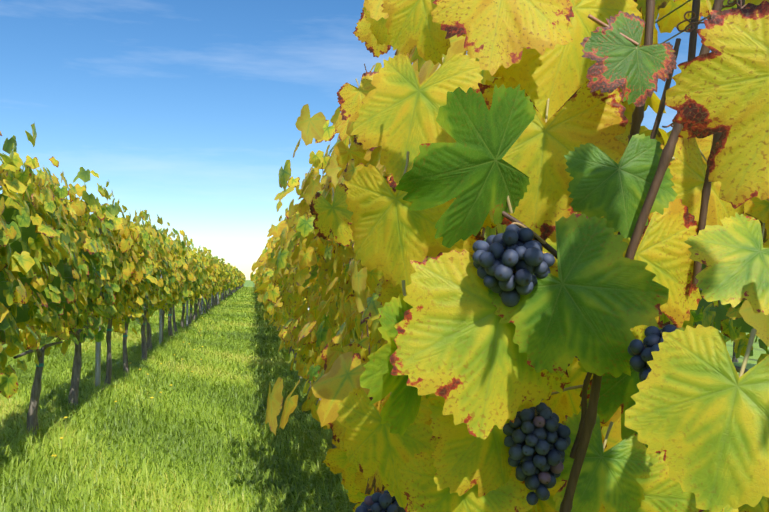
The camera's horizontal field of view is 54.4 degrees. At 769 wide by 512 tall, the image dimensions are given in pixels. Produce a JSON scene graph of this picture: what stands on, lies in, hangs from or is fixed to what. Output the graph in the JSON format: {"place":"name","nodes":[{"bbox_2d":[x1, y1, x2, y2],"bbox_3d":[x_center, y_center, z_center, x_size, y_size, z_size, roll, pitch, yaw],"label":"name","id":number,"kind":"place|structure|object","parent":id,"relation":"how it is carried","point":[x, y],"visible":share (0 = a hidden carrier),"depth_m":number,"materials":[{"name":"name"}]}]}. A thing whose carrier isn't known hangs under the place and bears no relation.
{"place":"outdoors","nodes":[
{"label":"outdoors","id":0,"kind":"place"},
{"bbox_2d":[0,0,710,279],"label":"sky","id":1,"kind":"structure","parent":0,"point":[189,111],"materials":[{"name":"blue"}]},
{"bbox_2d":[1,0,756,360],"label":"trellis wires","id":2,"kind":"object","parent":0,"point":[663,42],"depth_m":1.07,"materials":[{"name":"grey metal"}]},
{"bbox_2d":[0,280,768,511],"bbox_3d":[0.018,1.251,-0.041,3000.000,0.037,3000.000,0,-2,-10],"label":"ground grass","id":3,"kind":"structure","parent":0,"point":[758,351],"depth_m":5.71,"materials":[{"name":"green plant"}]},
{"bbox_2d":[27,219,309,388],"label":"trellis posts","id":4,"kind":"object","parent":3,"relation":"on","point":[97,364],"depth_m":7.88,"materials":[{"name":"grey wood"}]},
{"bbox_2d":[322,0,744,511],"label":"vine canes","id":5,"kind":"object","parent":4,"relation":"attached to","point":[587,423],"visible":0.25,"depth_m":0.66,"materials":[{"name":"brown wood"}]},
{"bbox_2d":[250,0,768,511],"bbox_3d":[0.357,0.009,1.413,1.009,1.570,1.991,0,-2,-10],"label":"vine leaves","id":6,"kind":"object","parent":5,"relation":"attached to","point":[472,357],"visible":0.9,"depth_m":0.65,"materials":[{"name":"yellow plant"}]},
{"bbox_2d":[355,224,677,511],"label":"grape bunches","id":7,"kind":"object","parent":5,"relation":"attached to","point":[543,433],"visible":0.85,"depth_m":0.63,"materials":[{"name":"food"}]},
{"bbox_2d":[0,286,356,511],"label":"grass","id":8,"kind":"structure","parent":3,"relation":"on","point":[22,469],"depth_m":5.92,"materials":[{"name":"green plant"}]},
{"bbox_2d":[61,318,216,447],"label":"flower stems","id":9,"kind":"object","parent":8,"relation":"on","point":[147,381],"visible":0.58,"depth_m":9.63,"materials":[{"name":"green plant"}]},
{"bbox_2d":[51,317,209,456],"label":"meadow flowers","id":10,"kind":"object","parent":9,"relation":"on","point":[150,397],"visible":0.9,"depth_m":7.72,"materials":[{"name":"yellow plant"}]},
{"bbox_2d":[2,0,768,510],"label":"vine","id":11,"kind":"object","parent":3,"relation":"on","point":[32,418],"depth_m":6.85,"materials":[{"name":"brown wood"}]},
{"bbox_2d":[0,123,245,398],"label":"vine leaves","id":12,"kind":"object","parent":11,"relation":"on","point":[153,251],"visible":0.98,"depth_m":6.36,"materials":[{"name":"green plant"}]},
{"bbox_2d":[36,293,218,366],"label":"vine trunk ties","id":13,"kind":"object","parent":11,"relation":"on","point":[41,365],"visible":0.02,"depth_m":8.22,"materials":[{"name":"black plastic"}]},
{"bbox_2d":[0,194,765,332],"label":"leaves","id":14,"kind":"object","parent":11,"relation":"on","point":[64,270],"depth_m":5.34,"materials":[{"name":"green plant"}]},
{"bbox_2d":[320,232,768,358],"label":"vine leaves","id":15,"kind":"object","parent":11,"relation":"on","point":[706,316],"visible":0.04,"depth_m":4.21,"materials":[{"name":"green plant"}]},
{"bbox_2d":[723,335,765,349],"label":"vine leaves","id":16,"kind":"object","parent":11,"relation":"on","point":[762,344],"depth_m":7.60,"materials":[{"name":"green plant"}]}
]}

